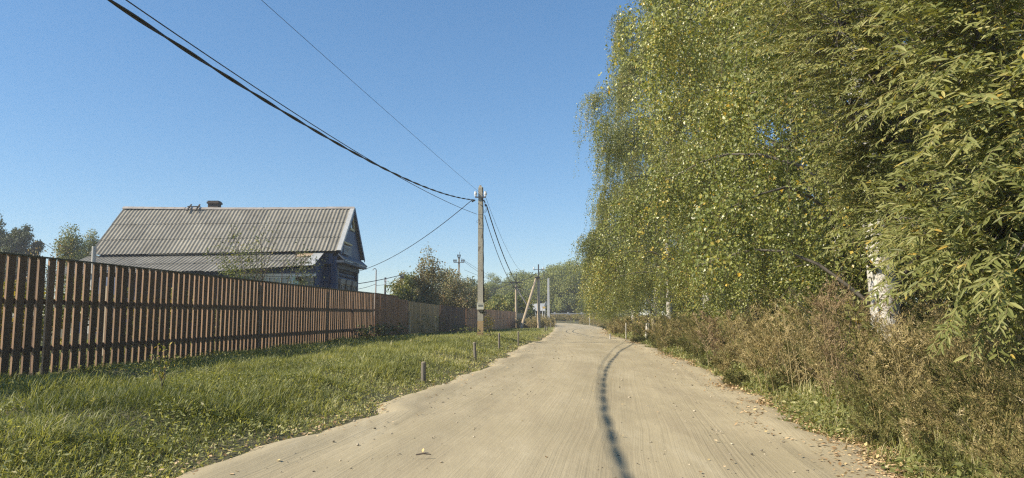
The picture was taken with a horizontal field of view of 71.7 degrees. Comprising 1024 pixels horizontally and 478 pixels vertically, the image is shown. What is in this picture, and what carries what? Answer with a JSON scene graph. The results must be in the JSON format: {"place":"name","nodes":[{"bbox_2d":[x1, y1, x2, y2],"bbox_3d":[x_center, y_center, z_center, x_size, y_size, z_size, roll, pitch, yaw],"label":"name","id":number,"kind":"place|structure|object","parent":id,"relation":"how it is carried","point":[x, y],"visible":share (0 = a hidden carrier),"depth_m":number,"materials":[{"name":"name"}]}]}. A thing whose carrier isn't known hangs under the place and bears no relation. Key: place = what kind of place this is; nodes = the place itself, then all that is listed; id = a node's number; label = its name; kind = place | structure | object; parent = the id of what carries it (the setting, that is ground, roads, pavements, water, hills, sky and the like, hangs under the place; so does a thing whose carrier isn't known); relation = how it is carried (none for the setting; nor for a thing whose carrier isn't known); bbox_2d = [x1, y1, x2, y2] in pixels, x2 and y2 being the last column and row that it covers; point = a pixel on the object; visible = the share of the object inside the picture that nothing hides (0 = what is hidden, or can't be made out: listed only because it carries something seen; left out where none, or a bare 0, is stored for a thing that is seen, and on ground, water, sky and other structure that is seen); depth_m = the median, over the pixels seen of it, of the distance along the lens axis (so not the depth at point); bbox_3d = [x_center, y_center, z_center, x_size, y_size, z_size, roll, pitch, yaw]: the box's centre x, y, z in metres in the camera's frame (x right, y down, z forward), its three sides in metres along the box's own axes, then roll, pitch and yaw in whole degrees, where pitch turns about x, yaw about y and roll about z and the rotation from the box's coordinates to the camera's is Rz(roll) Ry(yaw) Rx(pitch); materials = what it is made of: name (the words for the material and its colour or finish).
{"place":"outdoors","nodes":[
{"label":"outdoors","id":0,"kind":"place"},
{"bbox_2d":[8,335,271,375],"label":"yard grass","id":1,"kind":"structure","parent":0,"point":[86,355],"depth_m":14.44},
{"bbox_2d":[0,315,1020,477],"bbox_3d":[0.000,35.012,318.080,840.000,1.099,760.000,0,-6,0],"label":"ground","id":2,"kind":"structure","parent":0,"point":[215,457],"depth_m":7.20,"materials":[{"name":"plant"}]},
{"bbox_2d":[0,213,11,252],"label":"birch tree","id":3,"kind":"object","parent":2,"relation":"on","point":[1,227],"visible":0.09,"depth_m":78.41,"materials":[{"name":"green plant"}]},
{"bbox_2d":[0,280,45,353],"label":"garden shrub","id":4,"kind":"object","parent":2,"relation":"on","point":[13,318],"visible":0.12,"depth_m":13.85,"materials":[{"name":"green plant"}]},
{"bbox_2d":[0,223,46,291],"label":"birch tree","id":5,"kind":"object","parent":2,"relation":"on","point":[17,240],"visible":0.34,"depth_m":76.04,"materials":[{"name":"green plant"}]},
{"bbox_2d":[0,275,91,358],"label":"garden shrub","id":6,"kind":"object","parent":2,"relation":"on","point":[53,310],"visible":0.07,"depth_m":15.94,"materials":[{"name":"green plant"}]},
{"bbox_2d":[25,239,74,337],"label":"garden shrub","id":7,"kind":"object","parent":2,"relation":"on","point":[57,255],"visible":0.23,"depth_m":17.11,"materials":[{"name":"green plant"}]},
{"bbox_2d":[43,222,91,320],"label":"pointed tree","id":8,"kind":"object","parent":2,"relation":"on","point":[74,253],"visible":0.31,"depth_m":61.82,"materials":[{"name":"green plant"}]},
{"bbox_2d":[65,228,99,290],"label":"pointed tree","id":9,"kind":"object","parent":2,"relation":"on","point":[94,240],"visible":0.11,"depth_m":66.28,"materials":[{"name":"green plant"}]},
{"bbox_2d":[52,293,170,347],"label":"garden shrub","id":10,"kind":"object","parent":2,"relation":"on","point":[112,322],"visible":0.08,"depth_m":17.34,"materials":[{"name":"green plant"}]},
{"bbox_2d":[96,294,192,345],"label":"garden shrub","id":11,"kind":"object","parent":2,"relation":"on","point":[152,318],"visible":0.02,"depth_m":19.20,"materials":[{"name":"green plant"}]},
{"bbox_2d":[146,342,185,389],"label":"tall weed","id":12,"kind":"object","parent":2,"relation":"on","point":[159,372],"visible":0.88,"depth_m":8.26,"materials":[{"name":"green plant"}]},
{"bbox_2d":[0,252,373,377],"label":"slatted fence","id":13,"kind":"object","parent":2,"relation":"on","point":[295,312],"visible":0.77,"depth_m":14.09,"materials":[{"name":"brown wood"}]},
{"bbox_2d":[158,288,244,337],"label":"garden shrub","id":14,"kind":"object","parent":2,"relation":"on","point":[201,313],"visible":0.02,"depth_m":21.50,"materials":[{"name":"green plant"}]},
{"bbox_2d":[55,201,366,333],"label":"wooden house","id":15,"kind":"structure","parent":2,"relation":"on","point":[172,238],"depth_m":41.23,"materials":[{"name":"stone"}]},
{"bbox_2d":[256,277,292,295],"bbox_3d":[-12.965,2.664,38.674,2.025,1.200,0.105,0,-6,0],"label":"window","id":16,"kind":"structure","parent":15,"relation":"in","point":[284,280],"depth_m":38.75,"materials":[{"name":"grey glass"}]},
{"bbox_2d":[303,277,313,285],"bbox_3d":[-11.110,2.664,38.674,0.555,1.200,0.105,0,-6,0],"label":"window","id":17,"kind":"structure","parent":15,"relation":"in","point":[312,279],"depth_m":38.72,"materials":[{"name":"grey glass"}]},
{"bbox_2d":[339,279,345,288],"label":"window","id":18,"kind":"structure","parent":15,"relation":"in","point":[342,282],"depth_m":41.69,"materials":[{"name":"grey glass"}]},
{"bbox_2d":[202,233,270,300],"bbox_3d":[-12.296,2.052,31.433,2.852,4.531,1.910,0,-6,0],"label":"apple tree","id":19,"kind":"object","parent":2,"relation":"on","point":[239,272],"visible":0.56,"depth_m":31.49,"materials":[{"name":"green plant"}]},
{"bbox_2d":[205,207,282,289],"bbox_3d":[-12.370,1.461,32.488,3.936,5.937,2.121,2,-6,-14],"label":"apple tree","id":20,"kind":"object","parent":2,"relation":"on","point":[260,277],"visible":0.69,"depth_m":32.58,"materials":[{"name":"green plant"}]},
{"bbox_2d":[0,334,522,477],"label":"leafy ground cover","id":21,"kind":"object","parent":2,"relation":"on","point":[250,422],"visible":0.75,"depth_m":7.61,"materials":[{"name":"green plant"}]},
{"bbox_2d":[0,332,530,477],"bbox_3d":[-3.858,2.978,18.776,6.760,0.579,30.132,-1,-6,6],"label":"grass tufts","id":22,"kind":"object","parent":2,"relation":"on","point":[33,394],"visible":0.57,"depth_m":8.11,"materials":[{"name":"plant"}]},
{"bbox_2d":[268,244,317,283],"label":"apple tree","id":23,"kind":"object","parent":2,"relation":"on","point":[289,264],"visible":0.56,"depth_m":34.55,"materials":[{"name":"green plant"}]},
{"bbox_2d":[280,239,327,285],"bbox_3d":[-10.449,2.385,35.946,2.083,4.831,1.878,-5,-8,38],"label":"apple tree","id":24,"kind":"object","parent":2,"relation":"on","point":[306,281],"visible":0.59,"depth_m":36.05,"materials":[{"name":"green plant"}]},
{"bbox_2d":[353,325,382,338],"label":"leafy plant","id":25,"kind":"object","parent":2,"relation":"on","point":[365,332],"visible":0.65,"depth_m":27.14,"materials":[{"name":"green plant"}]},
{"bbox_2d":[368,323,399,335],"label":"leafy plant","id":26,"kind":"object","parent":2,"relation":"on","point":[384,328],"visible":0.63,"depth_m":29.11,"materials":[{"name":"green plant"}]},
{"bbox_2d":[374,293,397,336],"bbox_3d":[-5.593,3.396,31.595,0.095,1.885,3.575,-1,-6,7],"label":"board fence","id":27,"kind":"object","parent":2,"relation":"on","point":[385,308],"visible":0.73,"depth_m":31.37,"materials":[{"name":"brown wood"}]},
{"bbox_2d":[384,322,412,335],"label":"leafy plant","id":28,"kind":"object","parent":2,"relation":"on","point":[399,331],"visible":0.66,"depth_m":31.01,"materials":[{"name":"green plant"}]},
{"bbox_2d":[391,270,409,297],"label":"pointed tree","id":29,"kind":"object","parent":2,"relation":"on","point":[398,278],"visible":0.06,"depth_m":77.60,"materials":[{"name":"green plant"}]},
{"bbox_2d":[398,299,407,333],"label":"wicket gate","id":30,"kind":"structure","parent":2,"relation":"on","point":[402,312],"depth_m":34.20,"materials":[{"name":"brown metal"}]},
{"bbox_2d":[384,271,440,302],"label":"garden shrub","id":31,"kind":"object","parent":2,"relation":"on","point":[405,291],"visible":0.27,"depth_m":47.52,"materials":[{"name":"green plant"}]},
{"bbox_2d":[408,301,438,333],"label":"yard gate","id":32,"kind":"structure","parent":2,"relation":"on","point":[416,311],"depth_m":38.04,"materials":[{"name":"grey metal"}]},
{"bbox_2d":[421,362,425,381],"bbox_3d":[-1.619,2.495,12.978,0.088,0.486,0.090,0,-6,0],"label":"wooden stake","id":33,"kind":"object","parent":2,"relation":"on","point":[423,371],"visible":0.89,"depth_m":12.95,"materials":[{"name":"grey wood"}]},
{"bbox_2d":[408,245,449,304],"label":"young tree","id":34,"kind":"object","parent":2,"relation":"on","point":[427,295],"visible":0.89,"depth_m":45.84,"materials":[{"name":"green plant"}]},
{"bbox_2d":[410,287,458,323],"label":"garden shrub","id":35,"kind":"object","parent":2,"relation":"on","point":[446,295],"visible":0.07,"depth_m":47.41,"materials":[{"name":"green plant"}]},
{"bbox_2d":[414,267,473,325],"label":"garden shrub","id":36,"kind":"object","parent":2,"relation":"on","point":[453,286],"visible":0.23,"depth_m":51.66,"materials":[{"name":"green plant"}]},
{"bbox_2d":[439,305,465,332],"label":"plank fence","id":37,"kind":"object","parent":2,"relation":"on","point":[451,314],"visible":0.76,"depth_m":45.86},
{"bbox_2d":[453,252,464,296],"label":"utility pole","id":38,"kind":"object","parent":2,"relation":"on","point":[459,262],"visible":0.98,"depth_m":100.03,"materials":[{"name":"concrete"}]},
{"bbox_2d":[437,269,490,315],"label":"garden shrub","id":39,"kind":"object","parent":2,"relation":"on","point":[474,290],"visible":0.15,"depth_m":56.78,"materials":[{"name":"green plant"}]},
{"bbox_2d":[473,342,476,361],"bbox_3d":[-0.963,3.011,18.507,0.112,0.617,0.084,0,-6,0],"label":"wooden stake","id":40,"kind":"object","parent":2,"relation":"on","point":[474,351],"visible":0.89,"depth_m":18.49,"materials":[{"name":"grey wood"}]},
{"bbox_2d":[472,185,486,335],"bbox_3d":[-1.416,1.055,30.567,0.701,6.880,0.401,0,-6,0],"label":"utility pole","id":41,"kind":"object","parent":2,"relation":"on","point":[480,303],"visible":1,"depth_m":30.60,"materials":[{"name":"concrete"}]},
{"bbox_2d":[108,0,473,199],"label":"twisted cable","id":42,"kind":"object","parent":41,"relation":"attached to","point":[152,28],"visible":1,"depth_m":10.14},
{"bbox_2d":[126,0,475,213],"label":"overhead wire","id":43,"kind":"object","parent":41,"relation":"attached to","point":[261,91],"visible":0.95,"depth_m":12.18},
{"bbox_2d":[263,1,484,196],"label":"overhead wire","id":44,"kind":"object","parent":41,"relation":"attached to","point":[357,85],"visible":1,"depth_m":15.81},
{"bbox_2d":[360,200,471,270],"bbox_3d":[-5.912,0.210,38.396,0.029,2.242,17.532,3,-7,-28],"label":"overhead wire","id":45,"kind":"object","parent":41,"relation":"attached to","point":[423,237],"visible":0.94,"depth_m":35.49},
{"bbox_2d":[486,204,536,289],"bbox_3d":[0.699,2.146,51.263,0.048,2.906,41.568,-1,-6,5],"label":"twisted cable","id":46,"kind":"object","parent":41,"relation":"attached to","point":[501,249],"visible":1,"depth_m":36.59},
{"bbox_2d":[462,275,496,306],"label":"garden tree","id":47,"kind":"object","parent":2,"relation":"on","point":[476,283],"visible":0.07,"depth_m":111.71,"materials":[{"name":"green plant"}]},
{"bbox_2d":[483,315,494,335],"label":"tall weed","id":48,"kind":"object","parent":2,"relation":"on","point":[490,328],"visible":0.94,"depth_m":30.66,"materials":[{"name":"green plant"}]},
{"bbox_2d":[466,308,515,330],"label":"board fence","id":49,"kind":"object","parent":2,"relation":"on","point":[503,319],"visible":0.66,"depth_m":62.39,"materials":[{"name":"brown wood"}]},
{"bbox_2d":[484,281,521,297],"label":"willow tree","id":50,"kind":"object","parent":2,"relation":"on","point":[502,291],"visible":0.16,"depth_m":146.03,"materials":[{"name":"green plant"}]},
{"bbox_2d":[484,269,530,296],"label":"willow tree","id":51,"kind":"object","parent":2,"relation":"on","point":[496,278],"visible":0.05,"depth_m":163.17,"materials":[{"name":"green plant"}]},
{"bbox_2d":[484,291,535,318],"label":"garden tree","id":52,"kind":"object","parent":2,"relation":"on","point":[508,302],"visible":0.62,"depth_m":80.37,"materials":[{"name":"green plant"}]},
{"bbox_2d":[511,273,529,312],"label":"utility pole","id":53,"kind":"object","parent":2,"relation":"on","point":[516,294],"visible":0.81,"depth_m":77.65,"materials":[{"name":"wood"}]},
{"bbox_2d":[498,274,545,311],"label":"willow tree","id":54,"kind":"object","parent":2,"relation":"on","point":[520,277],"visible":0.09,"depth_m":148.16,"materials":[{"name":"green plant"}]},
{"bbox_2d":[520,264,544,328],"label":"utility pole","id":55,"kind":"object","parent":2,"relation":"on","point":[538,279],"visible":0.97,"depth_m":71.52,"materials":[{"name":"wood"}]},
{"bbox_2d":[106,329,963,477],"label":"fallen leaves","id":56,"kind":"object","parent":2,"relation":"on","point":[872,462],"visible":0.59,"depth_m":7.04,"materials":[{"name":"plant"}]},
{"bbox_2d":[515,315,556,327],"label":"dry weeds","id":57,"kind":"object","parent":2,"relation":"on","point":[531,322],"visible":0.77,"depth_m":72.71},
{"bbox_2d":[528,296,555,314],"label":"willow tree","id":58,"kind":"object","parent":2,"relation":"on","point":[545,312],"visible":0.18,"depth_m":139.39,"materials":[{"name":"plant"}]},
{"bbox_2d":[518,266,572,302],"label":"willow tree","id":59,"kind":"object","parent":2,"relation":"on","point":[531,280],"visible":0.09,"depth_m":141.81,"materials":[{"name":"green plant"}]},
{"bbox_2d":[547,278,549,316],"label":"utility pole","id":60,"kind":"object","parent":2,"relation":"on","point":[548,306],"visible":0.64,"depth_m":111.47,"materials":[{"name":"concrete"}]},
{"bbox_2d":[532,257,587,313],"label":"willow tree","id":61,"kind":"object","parent":2,"relation":"on","point":[551,276],"visible":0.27,"depth_m":137.15,"materials":[{"name":"green plant"}]},
{"bbox_2d":[550,292,584,312],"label":"willow tree","id":62,"kind":"object","parent":2,"relation":"on","point":[560,305],"visible":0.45,"depth_m":132.53,"materials":[{"name":"green plant"}]},
{"bbox_2d":[530,313,616,320],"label":"bank weeds","id":63,"kind":"object","parent":2,"relation":"on","point":[560,317],"visible":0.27,"depth_m":120.92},
{"bbox_2d":[550,259,615,312],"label":"willow tree","id":64,"kind":"object","parent":2,"relation":"on","point":[563,272],"visible":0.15,"depth_m":131.49,"materials":[{"name":"green plant"}]},
{"bbox_2d":[580,227,642,322],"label":"birch tree","id":65,"kind":"object","parent":2,"relation":"on","point":[590,315],"visible":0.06,"depth_m":58.38,"materials":[{"name":"green plant"}]},
{"bbox_2d":[578,316,663,335],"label":"verge weeds","id":66,"kind":"object","parent":2,"relation":"on","point":[592,321],"visible":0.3,"depth_m":69.51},
{"bbox_2d":[581,195,674,321],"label":"birch tree","id":67,"kind":"object","parent":2,"relation":"on","point":[585,296],"visible":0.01,"depth_m":49.09,"materials":[{"name":"green plant"}]},
{"bbox_2d":[609,301,670,333],"bbox_3d":[6.330,3.751,32.661,3.330,1.815,2.347,2,-7,-21],"label":"forked sapling","id":68,"kind":"object","parent":2,"relation":"on","point":[653,321],"visible":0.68,"depth_m":32.56,"materials":[{"name":"green plant"}]},
{"bbox_2d":[590,123,701,322],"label":"birch tree","id":69,"kind":"object","parent":2,"relation":"on","point":[619,289],"visible":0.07,"depth_m":40.72,"materials":[{"name":"green plant"}]},
{"bbox_2d":[572,0,721,318],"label":"birch tree","id":70,"kind":"object","parent":2,"relation":"on","point":[615,39],"visible":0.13,"depth_m":34.48,"materials":[{"name":"green plant"}]},
{"bbox_2d":[613,293,683,317],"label":"understory shrub","id":71,"kind":"object","parent":2,"relation":"on","point":[643,311],"visible":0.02,"depth_m":56.76,"materials":[{"name":"green plant"}]},
{"bbox_2d":[648,316,686,353],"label":"mugwort plant","id":72,"kind":"object","parent":2,"relation":"on","point":[659,328],"visible":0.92,"depth_m":21.77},
{"bbox_2d":[566,0,810,321],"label":"birch tree","id":73,"kind":"object","parent":2,"relation":"on","point":[626,131],"visible":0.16,"depth_m":30.22,"materials":[{"name":"green plant"}]},
{"bbox_2d":[681,312,706,352],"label":"mugwort plant","id":74,"kind":"object","parent":2,"relation":"on","point":[686,321],"visible":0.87,"depth_m":19.81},
{"bbox_2d":[676,267,738,329],"bbox_3d":[7.118,2.399,25.436,2.826,3.362,3.464,0,-6,0],"label":"young birch","id":75,"kind":"object","parent":2,"relation":"on","point":[696,308],"visible":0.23,"depth_m":25.05,"materials":[{"name":"green plant"}]},
{"bbox_2d":[693,310,735,362],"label":"mugwort plant","id":76,"kind":"object","parent":2,"relation":"on","point":[710,334],"visible":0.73,"depth_m":16.26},
{"bbox_2d":[673,284,759,319],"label":"understory shrub","id":77,"kind":"object","parent":2,"relation":"on","point":[687,303],"visible":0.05,"depth_m":38.68,"materials":[{"name":"green plant"}]},
{"bbox_2d":[707,308,745,369],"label":"mugwort plant","id":78,"kind":"object","parent":2,"relation":"on","point":[732,334],"visible":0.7,"depth_m":15.29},
{"bbox_2d":[723,298,770,374],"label":"mugwort plant","id":79,"kind":"object","parent":2,"relation":"on","point":[743,318],"visible":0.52,"depth_m":13.39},
{"bbox_2d":[687,240,809,342],"bbox_3d":[6.764,1.539,20.272,3.570,3.969,3.354,0,-6,0],"label":"young birch","id":80,"kind":"object","parent":2,"relation":"on","point":[744,299],"visible":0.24,"depth_m":20.03,"materials":[{"name":"green plant"}]},
{"bbox_2d":[717,292,808,392],"bbox_3d":[3.881,1.608,10.858,1.028,1.638,1.068,5,-8,-36],"label":"mugwort plant","id":81,"kind":"object","parent":2,"relation":"on","point":[760,346],"visible":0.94,"depth_m":10.90,"materials":[{"name":"plant"}]},
{"bbox_2d":[752,296,813,387],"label":"mugwort plant","id":82,"kind":"object","parent":2,"relation":"on","point":[776,317],"visible":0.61,"depth_m":11.11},
{"bbox_2d":[639,0,934,325],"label":"birch tree","id":83,"kind":"object","parent":2,"relation":"on","point":[673,280],"visible":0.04,"depth_m":23.81,"materials":[{"name":"green plant"}]},
{"bbox_2d":[591,0,992,327],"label":"birch tree","id":84,"kind":"object","parent":2,"relation":"on","point":[676,110],"visible":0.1,"depth_m":17.00,"materials":[{"name":"green plant"}]},
{"bbox_2d":[769,299,832,394],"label":"mugwort plant","id":85,"kind":"object","parent":2,"relation":"on","point":[780,313],"visible":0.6,"depth_m":10.52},
{"bbox_2d":[588,0,1023,346],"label":"birch tree","id":86,"kind":"object","parent":2,"relation":"on","point":[780,177],"visible":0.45,"depth_m":10.96,"materials":[{"name":"green plant"}]},
{"bbox_2d":[599,280,1023,477],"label":"weed thicket","id":87,"kind":"object","parent":2,"relation":"on","point":[997,370],"visible":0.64,"depth_m":6.71,"materials":[{"name":"plant"}]},
{"bbox_2d":[606,326,1023,477],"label":"undergrowth","id":88,"kind":"object","parent":2,"relation":"on","point":[831,411],"visible":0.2,"depth_m":7.68,"materials":[{"name":"green plant"}]},
{"bbox_2d":[781,286,853,403],"bbox_3d":[3.838,1.381,8.945,0.983,1.611,0.752,0,-6,0],"label":"mugwort plant","id":89,"kind":"object","parent":2,"relation":"on","point":[811,346],"visible":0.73,"depth_m":8.99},
{"bbox_2d":[796,289,850,400],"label":"mugwort plant","id":90,"kind":"object","parent":2,"relation":"on","point":[824,341],"visible":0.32,"depth_m":9.45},
{"bbox_2d":[803,270,889,417],"bbox_3d":[3.938,1.257,8.477,1.032,1.752,0.768,0,-6,0],"label":"mugwort plant","id":91,"kind":"object","parent":2,"relation":"on","point":[823,303],"visible":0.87,"depth_m":8.50,"materials":[{"name":"plant"}]},
{"bbox_2d":[830,268,878,397],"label":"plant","id":92,"kind":"object","parent":2,"relation":"on","point":[847,313],"visible":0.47,"depth_m":8.83,"materials":[{"name":"green plant"}]},
{"bbox_2d":[768,191,946,343],"bbox_3d":[6.827,0.803,14.461,3.304,4.194,3.418,0,-6,0],"label":"young birch","id":93,"kind":"object","parent":2,"relation":"on","point":[821,281],"visible":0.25,"depth_m":14.16,"materials":[{"name":"green plant"}]},
{"bbox_2d":[697,0,1021,314],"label":"birch tree","id":94,"kind":"object","parent":2,"relation":"on","point":[782,141],"depth_m":23.75,"materials":[{"name":"green plant"}]},
{"bbox_2d":[825,294,905,388],"bbox_3d":[4.302,1.385,8.876,1.006,1.450,0.587,2,-6,-15],"label":"mugwort plant","id":95,"kind":"object","parent":2,"relation":"on","point":[840,309],"visible":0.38,"depth_m":8.88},
{"bbox_2d":[710,0,1023,366],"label":"willow tree","id":96,"kind":"object","parent":2,"relation":"on","point":[989,247],"visible":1,"depth_m":5.27,"materials":[{"name":"green plant"}]},
{"bbox_2d":[836,272,918,379],"bbox_3d":[4.738,1.262,9.229,0.913,1.740,0.882,0,-6,0],"label":"mugwort plant","id":97,"kind":"object","parent":2,"relation":"on","point":[875,302],"visible":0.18,"depth_m":9.19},
{"bbox_2d":[864,305,939,377],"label":"mugwort plant","id":98,"kind":"object","parent":2,"relation":"on","point":[903,336],"visible":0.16,"depth_m":8.16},
{"bbox_2d":[845,305,970,431],"bbox_3d":[4.154,1.354,7.314,1.298,1.364,1.793,-3,-7,25],"label":"mugwort plant","id":99,"kind":"object","parent":2,"relation":"on","point":[897,342],"visible":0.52,"depth_m":7.25,"materials":[{"name":"plant"}]},
{"bbox_2d":[823,41,1009,317],"bbox_3d":[12.616,-4.639,14.155,11.127,14.864,10.326,3,-7,-25],"label":"birch tree","id":100,"kind":"object","parent":2,"relation":"on","point":[900,126],"visible":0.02,"depth_m":15.66,"materials":[{"name":"green plant"}]},
{"bbox_2d":[853,242,1013,326],"bbox_3d":[10.989,1.469,18.583,4.463,3.753,4.353,0,-6,0],"label":"understory shrub","id":101,"kind":"object","parent":2,"relation":"on","point":[915,297],"visible":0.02,"depth_m":18.61,"materials":[{"name":"green plant"}]},
{"bbox_2d":[908,298,970,389],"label":"mugwort plant","id":102,"kind":"object","parent":2,"relation":"on","point":[931,331],"visible":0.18,"depth_m":7.52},
{"bbox_2d":[939,318,997,432],"bbox_3d":[4.415,1.306,6.745,0.721,1.153,0.509,2,-7,-21],"label":"mugwort plant","id":103,"kind":"object","parent":2,"relation":"on","point":[971,344],"visible":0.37,"depth_m":6.77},
{"bbox_2d":[916,237,1023,343],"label":"understory shrub","id":104,"kind":"object","parent":2,"relation":"on","point":[953,307],"depth_m":14.16,"materials":[{"name":"green plant"}]},
{"bbox_2d":[0,0,1020,314],"label":"sky","id":105,"kind":"structure","parent":0,"point":[101,114],"materials":[{"name":"blue"}]},
{"bbox_2d":[178,323,904,477],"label":"dirt road","id":106,"kind":"structure","parent":0,"point":[562,416],"depth_m":7.39,"materials":[{"name":"soil"}]},
{"bbox_2d":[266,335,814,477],"bbox_3d":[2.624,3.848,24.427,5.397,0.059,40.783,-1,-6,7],"label":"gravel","id":107,"kind":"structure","parent":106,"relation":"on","point":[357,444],"depth_m":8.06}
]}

